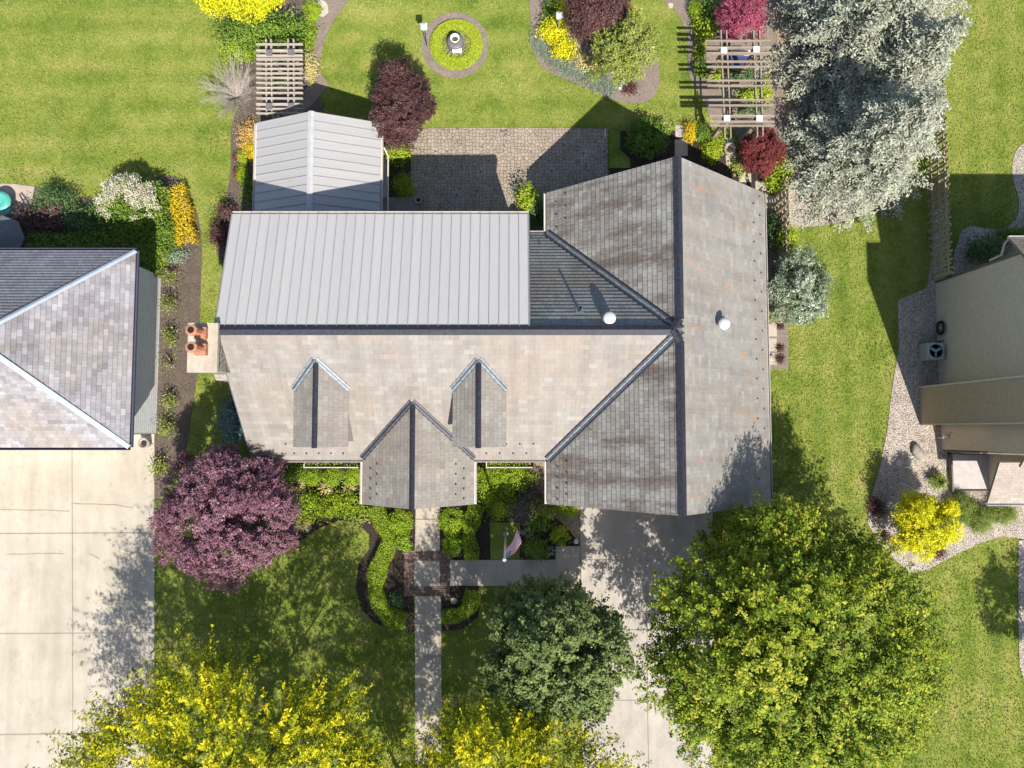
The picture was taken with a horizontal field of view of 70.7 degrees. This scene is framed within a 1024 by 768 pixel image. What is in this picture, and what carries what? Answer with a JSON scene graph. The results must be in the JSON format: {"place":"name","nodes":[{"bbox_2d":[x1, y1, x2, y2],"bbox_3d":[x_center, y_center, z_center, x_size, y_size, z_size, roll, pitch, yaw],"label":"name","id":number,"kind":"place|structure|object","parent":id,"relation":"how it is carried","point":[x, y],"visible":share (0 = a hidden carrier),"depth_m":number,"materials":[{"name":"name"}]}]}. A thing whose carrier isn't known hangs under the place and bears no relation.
{"place":"outdoors","nodes":[
{"label":"outdoors","id":0,"kind":"place"},
{"bbox_2d":[0,434,153,767],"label":"driveway","id":1,"kind":"structure","parent":0,"point":[35,679],"depth_m":36.39,"materials":[{"name":"concrete"}]},
{"bbox_2d":[280,0,348,115],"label":"garden path","id":2,"kind":"structure","parent":0,"point":[319,86],"depth_m":38.16,"materials":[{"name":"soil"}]},
{"bbox_2d":[404,551,449,595],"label":"brick plaza","id":3,"kind":"structure","parent":0,"point":[411,589],"depth_m":36.41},
{"bbox_2d":[414,561,439,585],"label":"plaza slab","id":4,"kind":"structure","parent":3,"relation":"on","point":[426,573],"depth_m":36.40,"materials":[{"name":"concrete"}]},
{"bbox_2d":[421,12,487,77],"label":"round path","id":5,"kind":"structure","parent":0,"point":[435,66],"depth_m":38.18,"materials":[{"name":"soil"}]},
{"bbox_2d":[429,19,482,69],"bbox_3d":[-2.941,-17.935,38.063,2.862,0.228,2.798,0,86,0],"label":"ground cover","id":6,"kind":"object","parent":5,"relation":"on","point":[441,57],"visible":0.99,"depth_m":38.01,"materials":[{"name":"yellow plant"}]},
{"bbox_2d":[411,128,607,232],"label":"patio","id":7,"kind":"structure","parent":0,"point":[449,161],"depth_m":37.76,"materials":[{"name":"stone"}]},
{"bbox_2d":[510,179,542,217],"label":"sumac shrub","id":8,"kind":"object","parent":7,"relation":"on","point":[525,195],"visible":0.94,"depth_m":36.33,"materials":[{"name":"green plant"}]},
{"bbox_2d":[0,0,1023,767],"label":"lawn","id":9,"kind":"structure","parent":0,"point":[590,120],"depth_m":37.48,"materials":[{"name":"green plant"}]},
{"bbox_2d":[0,183,34,215],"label":"tan pad","id":10,"kind":"object","parent":9,"relation":"on","point":[22,195],"visible":0.55,"depth_m":37.66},
{"bbox_2d":[0,248,160,449],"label":"garage","id":11,"kind":"structure","parent":9,"relation":"on","point":[79,341],"depth_m":32.06,"materials":[{"name":"grey"}]},
{"bbox_2d":[20,176,201,499],"bbox_3d":[-18.696,-3.924,37.340,9.233,0.067,17.605,-31,87,-2],"label":"mulch bed","id":12,"kind":"object","parent":9,"relation":"on","point":[181,381],"visible":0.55,"depth_m":37.26,"materials":[{"name":"soil"}]},
{"bbox_2d":[0,215,24,247],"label":"patio umbrella","id":13,"kind":"object","parent":12,"relation":"on","point":[11,234],"visible":0.88,"depth_m":35.82,"materials":[{"name":"fabric"}]},
{"bbox_2d":[4,199,68,241],"bbox_3d":[-24.385,-8.372,36.751,3.651,1.729,2.076,0,86,0],"label":"purple barberry","id":14,"kind":"object","parent":12,"relation":"on","point":[27,219],"visible":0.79,"depth_m":36.77,"materials":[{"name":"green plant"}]},
{"bbox_2d":[25,179,78,218],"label":"blue green shrub","id":15,"kind":"object","parent":12,"relation":"on","point":[55,195],"visible":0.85,"depth_m":36.68,"materials":[{"name":"green plant"}]},
{"bbox_2d":[34,191,70,239],"bbox_3d":[-23.443,-8.791,36.832,1.744,1.616,2.684,0,86,0],"label":"purple barberry","id":16,"kind":"object","parent":12,"relation":"on","point":[55,215],"visible":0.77,"depth_m":36.69,"materials":[{"name":"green plant"}]},
{"bbox_2d":[46,199,113,241],"bbox_3d":[-22.017,-8.463,36.877,3.490,1.488,2.275,0,86,0],"label":"blue green shrub","id":17,"kind":"object","parent":12,"relation":"on","point":[79,222],"visible":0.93,"depth_m":36.86,"materials":[{"name":"green plant"}]},
{"bbox_2d":[25,228,165,279],"bbox_3d":[-21.325,-6.650,37.147,6.949,1.493,2.688,0,86,0],"label":"hedge","id":18,"kind":"object","parent":12,"relation":"on","point":[91,235],"visible":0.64,"depth_m":36.68,"materials":[{"name":"green plant"}]},
{"bbox_2d":[79,172,170,240],"bbox_3d":[-19.351,-8.992,36.243,3.919,2.816,3.588,28,87,2],"label":"hydrangea shrub","id":19,"kind":"object","parent":12,"relation":"on","point":[123,198],"visible":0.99,"depth_m":35.90,"materials":[{"name":"white plant"}]},
{"bbox_2d":[139,175,177,222],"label":"tall shrub","id":20,"kind":"object","parent":12,"relation":"on","point":[163,189],"visible":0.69,"depth_m":36.53,"materials":[{"name":"green plant"}]},
{"bbox_2d":[132,209,184,265],"bbox_3d":[-18.007,-7.737,36.770,2.468,1.608,3.493,0,86,0],"label":"green shrub","id":21,"kind":"object","parent":12,"relation":"on","point":[165,242],"visible":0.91,"depth_m":36.72,"materials":[{"name":"green plant"}]},
{"bbox_2d":[164,183,199,247],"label":"yellow hedge","id":22,"kind":"object","parent":12,"relation":"on","point":[174,213],"visible":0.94,"depth_m":36.92,"materials":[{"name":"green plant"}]},
{"bbox_2d":[24,624,403,767],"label":"locust tree","id":23,"kind":"object","parent":9,"relation":"on","point":[111,735],"visible":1,"depth_m":27.95,"materials":[{"name":"yellow plant"}]},
{"bbox_2d":[196,46,258,122],"bbox_3d":[-14.400,-15.207,37.211,3.485,1.668,3.784,32,87,2],"label":"bare shrub","id":24,"kind":"object","parent":9,"relation":"on","point":[240,95],"visible":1,"depth_m":37.17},
{"bbox_2d":[210,390,246,454],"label":"dwarf blue spruce","id":25,"kind":"object","parent":9,"relation":"on","point":[229,422],"visible":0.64,"depth_m":36.15,"materials":[{"name":"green plant"}]},
{"bbox_2d":[212,0,323,262],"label":"garden bed","id":26,"kind":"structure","parent":9,"relation":"on","point":[251,106],"depth_m":38.00,"materials":[{"name":"soil"}]},
{"bbox_2d":[196,212,227,251],"bbox_3d":[-14.988,-7.715,36.443,1.599,2.252,1.981,-42,87,-2],"label":"purple barberry","id":27,"kind":"object","parent":26,"relation":"on","point":[219,234],"visible":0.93,"depth_m":36.69,"materials":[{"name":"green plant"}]},
{"bbox_2d":[211,200,240,229],"bbox_3d":[-14.660,-8.713,36.910,1.710,1.448,1.757,0,86,0],"label":"purple barberry","id":28,"kind":"object","parent":26,"relation":"on","point":[223,212],"visible":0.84,"depth_m":36.83,"materials":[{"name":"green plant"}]},
{"bbox_2d":[217,32,257,66],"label":"green shrub","id":29,"kind":"object","parent":26,"relation":"on","point":[231,50],"visible":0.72,"depth_m":37.54,"materials":[{"name":"green plant"}]},
{"bbox_2d":[192,0,285,26],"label":"yellow tree","id":30,"kind":"object","parent":26,"relation":"on","point":[260,9],"visible":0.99,"depth_m":34.31,"materials":[{"name":"plant"}]},
{"bbox_2d":[232,112,259,154],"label":"peach shrub","id":31,"kind":"object","parent":26,"relation":"on","point":[247,132],"visible":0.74,"depth_m":37.23,"materials":[{"name":"orange plant"}]},
{"bbox_2d":[198,6,324,53],"bbox_3d":[-12.956,-18.435,36.713,6.703,3.079,3.136,0,86,0],"label":"green shrub","id":32,"kind":"object","parent":26,"relation":"on","point":[270,27],"visible":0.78,"depth_m":36.76,"materials":[{"name":"green plant"}]},
{"bbox_2d":[256,39,307,119],"bbox_3d":[-11.409,-14.893,36.668,2.355,2.700,4.162,0,86,0],"label":"pergola","id":33,"kind":"object","parent":26,"relation":"on","point":[274,58],"visible":0.9,"depth_m":35.43,"materials":[{"name":"wood"}]},
{"bbox_2d":[252,111,388,210],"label":"pavilion","id":34,"kind":"structure","parent":9,"relation":"on","point":[311,161],"depth_m":34.03,"materials":[{"name":"metal"}]},
{"bbox_2d":[383,129,410,197],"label":"garden bed","id":35,"kind":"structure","parent":9,"relation":"on","point":[394,170],"depth_m":37.74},
{"bbox_2d":[383,142,416,169],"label":"green shrub","id":36,"kind":"object","parent":35,"relation":"on","point":[400,152],"visible":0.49,"depth_m":37.28,"materials":[{"name":"green plant"}]},
{"bbox_2d":[384,197,418,210],"bbox_3d":[-5.725,-8.263,37.449,1.807,0.300,2.842,0,86,0],"label":"deck step","id":37,"kind":"object","parent":35,"relation":"on","point":[410,205],"visible":0.3,"depth_m":37.37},
{"bbox_2d":[389,160,418,205],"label":"ornamental grass","id":38,"kind":"object","parent":35,"relation":"on","point":[403,191],"depth_m":37.31,"materials":[{"name":"green plant"}]},
{"bbox_2d":[220,463,578,631],"bbox_3d":[-5.958,8.240,36.567,18.754,0.069,8.482,0,86,0],"label":"garden bed","id":39,"kind":"object","parent":9,"relation":"on","point":[394,580],"visible":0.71,"depth_m":36.54,"materials":[{"name":"soil"}]},
{"bbox_2d":[145,440,301,596],"bbox_3d":[-13.094,6.148,33.431,6.921,6.519,7.084,0,86,0],"label":"plum tree","id":40,"kind":"object","parent":39,"relation":"on","point":[219,510],"visible":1,"depth_m":31.93,"materials":[{"name":"purple plant"}]},
{"bbox_2d":[273,462,307,486],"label":"green shrub","id":41,"kind":"object","parent":39,"relation":"on","point":[290,471],"visible":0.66,"depth_m":36.04,"materials":[{"name":"green plant"}]},
{"bbox_2d":[290,485,339,525],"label":"laurel shrub","id":42,"kind":"object","parent":39,"relation":"on","point":[310,503],"visible":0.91,"depth_m":36.12,"materials":[{"name":"green plant"}]},
{"bbox_2d":[314,487,369,526],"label":"laurel shrub","id":43,"kind":"object","parent":39,"relation":"on","point":[345,500],"visible":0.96,"depth_m":36.11,"materials":[{"name":"green plant"}]},
{"bbox_2d":[365,505,408,631],"bbox_3d":[-6.440,9.173,36.330,1.881,1.213,6.553,-10,86,-1],"label":"clipped hedge","id":44,"kind":"object","parent":39,"relation":"on","point":[383,534],"visible":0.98,"depth_m":35.92,"materials":[{"name":"green plant"}]},
{"bbox_2d":[388,508,415,535],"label":"boxwood","id":45,"kind":"object","parent":39,"relation":"on","point":[396,523],"visible":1,"depth_m":35.98,"materials":[{"name":"green plant"}]},
{"bbox_2d":[436,506,464,535],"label":"boxwood","id":46,"kind":"object","parent":39,"relation":"on","point":[447,525],"visible":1,"depth_m":36.05,"materials":[{"name":"green plant"}]},
{"bbox_2d":[441,529,463,559],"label":"boxwood","id":47,"kind":"object","parent":39,"relation":"on","point":[455,541],"visible":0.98,"depth_m":36.01,"materials":[{"name":"green plant"}]},
{"bbox_2d":[440,588,480,624],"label":"clipped hedge","id":48,"kind":"object","parent":39,"relation":"on","point":[454,613],"visible":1,"depth_m":35.83,"materials":[{"name":"green plant"}]},
{"bbox_2d":[461,504,484,561],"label":"clipped hedge","id":49,"kind":"object","parent":39,"relation":"on","point":[471,534],"visible":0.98,"depth_m":36.02,"materials":[{"name":"green plant"}]},
{"bbox_2d":[474,465,501,510],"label":"yew shrub","id":50,"kind":"object","parent":39,"relation":"on","point":[484,489],"visible":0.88,"depth_m":36.12,"materials":[{"name":"green plant"}]},
{"bbox_2d":[490,523,519,559],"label":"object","id":51,"kind":"object","parent":39,"relation":"on","point":[497,531],"visible":0.77,"depth_m":36.55,"materials":[{"name":"green plant"}]},
{"bbox_2d":[480,485,531,523],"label":"green shrub","id":52,"kind":"object","parent":39,"relation":"on","point":[499,509],"visible":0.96,"depth_m":36.22,"materials":[{"name":"green plant"}]},
{"bbox_2d":[482,462,540,496],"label":"yew shrub","id":53,"kind":"object","parent":39,"relation":"on","point":[506,481],"visible":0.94,"depth_m":36.10,"materials":[{"name":"green plant"}]},
{"bbox_2d":[501,490,544,528],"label":"flowering shrub","id":54,"kind":"object","parent":39,"relation":"on","point":[520,507],"visible":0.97,"depth_m":36.08,"materials":[{"name":"purple plant"}]},
{"bbox_2d":[520,534,552,567],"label":"green shrub","id":55,"kind":"object","parent":39,"relation":"on","point":[535,549],"visible":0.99,"depth_m":36.06,"materials":[{"name":"green plant"}]},
{"bbox_2d":[521,511,559,539],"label":"green shrub","id":56,"kind":"object","parent":39,"relation":"on","point":[535,527],"visible":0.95,"depth_m":36.06,"materials":[{"name":"green plant"}]},
{"bbox_2d":[526,496,559,529],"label":"green shrub","id":57,"kind":"object","parent":39,"relation":"on","point":[546,508],"visible":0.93,"depth_m":36.07,"materials":[{"name":"green plant"}]},
{"bbox_2d":[524,463,578,540],"bbox_3d":[2.066,5.899,36.711,1.850,0.077,5.020,-37,87,-2],"label":"wood chip patch","id":58,"kind":"object","parent":39,"relation":"on","point":[571,524],"visible":0.32,"depth_m":36.69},
{"bbox_2d":[368,55,438,151],"bbox_3d":[-5.264,-13.684,35.629,3.557,4.636,5.052,0,86,0],"label":"purple maple","id":59,"kind":"object","parent":9,"relation":"on","point":[398,96],"visible":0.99,"depth_m":34.27,"materials":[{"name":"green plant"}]},
{"bbox_2d":[415,507,439,550],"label":"front walk","id":60,"kind":"structure","parent":9,"relation":"on","point":[427,535],"depth_m":36.55,"materials":[{"name":"concrete"}]},
{"bbox_2d":[415,596,441,767],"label":"front walk","id":61,"kind":"structure","parent":9,"relation":"on","point":[428,694],"depth_m":36.12,"materials":[{"name":"concrete"}]},
{"bbox_2d":[185,155,772,516],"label":"house","id":62,"kind":"structure","parent":9,"relation":"on","point":[602,343],"depth_m":30.96,"materials":[{"name":"paint"}]},
{"bbox_2d":[303,462,359,467],"bbox_3d":[-8.948,3.725,36.272,2.867,0.729,0.956,0,86,0],"label":"window planter","id":63,"kind":"object","parent":62,"relation":"attached to","point":[330,464],"visible":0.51,"depth_m":36.09,"materials":[{"name":"paint"}]},
{"bbox_2d":[450,546,580,590],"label":"side walk","id":64,"kind":"structure","parent":9,"relation":"on","point":[478,573],"depth_m":36.42,"materials":[{"name":"concrete"}]},
{"bbox_2d":[394,692,651,767],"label":"locust tree","id":65,"kind":"object","parent":9,"relation":"on","point":[512,749],"visible":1,"depth_m":28.87,"materials":[{"name":"yellow plant"}]},
{"bbox_2d":[522,187,543,229],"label":"fern shrub","id":66,"kind":"object","parent":9,"relation":"on","point":[538,209],"visible":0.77,"depth_m":36.59,"materials":[{"name":"green plant"}]},
{"bbox_2d":[475,571,644,736],"bbox_3d":[1.975,11.886,32.353,7.348,7.949,7.266,0,86,0],"label":"oak tree","id":67,"kind":"object","parent":9,"relation":"on","point":[546,639],"visible":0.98,"depth_m":29.99,"materials":[{"name":"green plant"}]},
{"bbox_2d":[529,0,659,102],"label":"soil bed island","id":68,"kind":"structure","parent":9,"relation":"on","point":[646,90],"depth_m":38.10,"materials":[{"name":"soil"}]},
{"bbox_2d":[535,13,570,45],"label":"yellow shrub","id":69,"kind":"object","parent":68,"relation":"on","point":[549,31],"visible":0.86,"depth_m":37.44,"materials":[{"name":"plant"}]},
{"bbox_2d":[546,34,585,64],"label":"yellow shrub","id":70,"kind":"object","parent":68,"relation":"on","point":[561,48],"visible":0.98,"depth_m":37.66,"materials":[{"name":"plant"}]},
{"bbox_2d":[527,24,623,99],"bbox_3d":[3.134,-16.679,37.959,6.280,0.463,2.012,37,87,2],"label":"blue fescue","id":71,"kind":"object","parent":68,"relation":"on","point":[544,47],"visible":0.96,"depth_m":37.92,"materials":[{"name":"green plant"}]},
{"bbox_2d":[561,0,632,47],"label":"purple maple","id":72,"kind":"object","parent":68,"relation":"on","point":[586,18],"visible":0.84,"depth_m":34.88,"materials":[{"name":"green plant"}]},
{"bbox_2d":[589,6,664,87],"bbox_3d":[5.471,-16.656,36.012,3.708,4.244,3.465,40,87,2],"label":"tree","id":73,"kind":"object","parent":68,"relation":"on","point":[621,50],"visible":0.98,"depth_m":35.01,"materials":[{"name":"green plant"}]},
{"bbox_2d":[609,131,629,167],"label":"lawn patch wing","id":74,"kind":"structure","parent":9,"relation":"on","point":[618,158],"depth_m":37.80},
{"bbox_2d":[580,507,712,767],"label":"driveway front","id":75,"kind":"structure","parent":9,"relation":"on","point":[607,553],"depth_m":36.40,"materials":[{"name":"concrete"}]},
{"bbox_2d":[44,520,648,757],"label":"driveway joints","id":76,"kind":"object","parent":75,"relation":"on","point":[148,633],"visible":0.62,"depth_m":36.22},
{"bbox_2d":[609,131,787,222],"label":"garden bed","id":77,"kind":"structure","parent":9,"relation":"on","point":[695,155],"depth_m":37.79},
{"bbox_2d":[624,114,671,161],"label":"round shrub","id":78,"kind":"object","parent":77,"relation":"on","point":[638,142],"visible":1,"depth_m":36.72,"materials":[{"name":"green plant"}]},
{"bbox_2d":[699,134,727,167],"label":"green shrub","id":79,"kind":"object","parent":77,"relation":"on","point":[709,149],"visible":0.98,"depth_m":37.21,"materials":[{"name":"green plant"}]},
{"bbox_2d":[759,153,800,199],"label":"green shrub","id":80,"kind":"object","parent":77,"relation":"on","point":[773,181],"visible":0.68,"depth_m":36.88,"materials":[{"name":"green plant"}]},
{"bbox_2d":[766,194,787,368],"bbox_3d":[13.304,-5.431,37.426,2.119,0.087,9.441,0,86,0],"label":"paved strip side","id":81,"kind":"object","parent":9,"relation":"on","point":[782,334],"visible":0.25,"depth_m":37.22,"materials":[{"name":"concrete"}]},
{"bbox_2d":[774,176,789,261],"bbox_3d":[13.750,-8.137,36.734,0.110,1.712,4.390,0,86,0],"label":"picket fence","id":82,"kind":"object","parent":81,"relation":"on","point":[785,219],"visible":0.73,"depth_m":36.53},
{"bbox_2d":[766,243,835,327],"bbox_3d":[13.723,-4.672,35.239,3.282,4.271,3.911,0,86,0],"label":"variegated tree","id":83,"kind":"object","parent":81,"relation":"on","point":[802,289],"visible":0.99,"depth_m":34.12,"materials":[{"name":"green plant"}]},
{"bbox_2d":[623,487,970,767],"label":"maple tree","id":84,"kind":"object","parent":9,"relation":"on","point":[772,613],"visible":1,"depth_m":27.92,"materials":[{"name":"green plant"}]},
{"bbox_2d":[773,0,890,197],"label":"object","id":85,"kind":"object","parent":9,"relation":"on","point":[782,40],"depth_m":38.05,"materials":[{"name":"brown wood"}]},
{"bbox_2d":[747,0,956,146],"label":"blue spruce","id":86,"kind":"object","parent":85,"relation":"on","point":[827,19],"visible":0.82,"depth_m":35.05,"materials":[{"name":"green plant"}]},
{"bbox_2d":[775,79,951,233],"bbox_3d":[17.423,-11.988,33.680,8.015,8.905,8.410,0,86,0],"label":"blue spruce","id":87,"kind":"object","parent":85,"relation":"on","point":[902,126],"visible":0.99,"depth_m":34.44,"materials":[{"name":"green plant"}]},
{"bbox_2d":[802,0,971,35],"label":"blue spruce","id":88,"kind":"object","parent":85,"relation":"on","point":[951,5],"visible":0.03,"depth_m":36.45,"materials":[{"name":"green plant"}]},
{"bbox_2d":[814,10,972,169],"bbox_3d":[18.726,-14.686,33.981,6.269,8.363,6.600,0,86,0],"label":"blue spruce","id":89,"kind":"object","parent":85,"relation":"on","point":[922,73],"visible":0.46,"depth_m":32.38,"materials":[{"name":"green plant"}]},
{"bbox_2d":[788,165,891,226],"bbox_3d":[17.219,-9.814,37.706,5.572,0.084,3.327,0,86,0],"label":"gravel bed","id":90,"kind":"object","parent":9,"relation":"on","point":[794,198],"visible":0.37,"depth_m":37.62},
{"bbox_2d":[925,210,944,299],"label":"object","id":91,"kind":"object","parent":9,"relation":"on","point":[931,291],"visible":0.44,"depth_m":37.39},
{"bbox_2d":[926,4,953,280],"bbox_3d":[21.720,-12.808,36.956,0.110,1.861,14.840,0,86,0],"label":"picket fence","id":92,"kind":"object","parent":9,"relation":"on","point":[946,224],"visible":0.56,"depth_m":36.56,"materials":[{"name":"wood"}]},
{"bbox_2d":[867,288,1023,572],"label":"gravel bed","id":93,"kind":"object","parent":9,"relation":"on","point":[917,322],"visible":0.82,"depth_m":36.83,"materials":[{"name":"gravel"}]},
{"bbox_2d":[887,489,967,563],"bbox_3d":[19.839,6.895,34.950,3.168,3.378,3.646,0,86,0],"label":"golden tree","id":94,"kind":"object","parent":93,"relation":"on","point":[931,518],"visible":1,"depth_m":34.24,"materials":[{"name":"plant"}]},
{"bbox_2d":[919,340,944,360],"bbox_3d":[21.448,-1.717,36.703,1.063,0.800,1.022,0,86,0],"label":"air conditioner","id":95,"kind":"object","parent":93,"relation":"on","point":[933,351],"visible":1,"depth_m":36.36,"materials":[{"name":"metal"}]},
{"bbox_2d":[944,490,979,525],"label":"round juniper","id":96,"kind":"object","parent":93,"relation":"on","point":[962,500],"visible":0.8,"depth_m":36.04,"materials":[{"name":"green plant"}]},
{"bbox_2d":[947,450,1001,491],"bbox_3d":[23.245,4.378,36.195,2.065,1.200,2.085,0,86,0],"label":"entry stoop","id":97,"kind":"object","parent":93,"relation":"on","point":[967,472],"visible":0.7,"depth_m":36.66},
{"bbox_2d":[968,503,996,536],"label":"round juniper","id":98,"kind":"object","parent":93,"relation":"on","point":[984,512],"visible":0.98,"depth_m":36.03,"materials":[{"name":"green plant"}]},
{"bbox_2d":[985,506,1020,528],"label":"round juniper","id":99,"kind":"object","parent":93,"relation":"on","point":[1004,510],"visible":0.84,"depth_m":36.01,"materials":[{"name":"green plant"}]},
{"bbox_2d":[918,236,1023,505],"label":"neighbour house","id":100,"kind":"structure","parent":9,"relation":"on","point":[973,400],"depth_m":33.44,"materials":[{"name":"beige"}]},
{"bbox_2d":[952,143,1023,274],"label":"gravel bed corner","id":101,"kind":"object","parent":9,"relation":"on","point":[960,264],"visible":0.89,"depth_m":37.54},
{"bbox_2d":[960,230,1015,263],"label":"green shrub","id":102,"kind":"object","parent":101,"relation":"on","point":[982,250],"visible":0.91,"depth_m":36.61,"materials":[{"name":"green plant"}]},
{"bbox_2d":[1018,540,1023,678],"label":"gravel bed edge","id":103,"kind":"object","parent":9,"relation":"on","point":[1021,599],"visible":1,"depth_m":36.33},
{"bbox_2d":[662,0,788,205],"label":"garden path","id":104,"kind":"structure","parent":0,"point":[680,7],"depth_m":38.08,"materials":[{"name":"soil"}]},
{"bbox_2d":[687,13,723,44],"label":"green shrub","id":105,"kind":"object","parent":104,"relation":"on","point":[704,28],"visible":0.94,"depth_m":37.70,"materials":[{"name":"green plant"}]},
{"bbox_2d":[705,30,774,142],"bbox_3d":[11.110,-14.626,36.551,3.311,2.900,5.402,0,86,0],"label":"pergola","id":106,"kind":"object","parent":104,"relation":"on","point":[752,53],"visible":0.98,"depth_m":35.24,"materials":[{"name":"wood"}]},
{"bbox_2d":[712,0,767,43],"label":"japanese maple","id":107,"kind":"object","parent":104,"relation":"on","point":[736,15],"visible":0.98,"depth_m":35.66,"materials":[{"name":"pink plant"}]},
{"bbox_2d":[738,127,788,181],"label":"japanese maple","id":108,"kind":"object","parent":104,"relation":"on","point":[755,149],"visible":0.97,"depth_m":36.24,"materials":[{"name":"red plant"}]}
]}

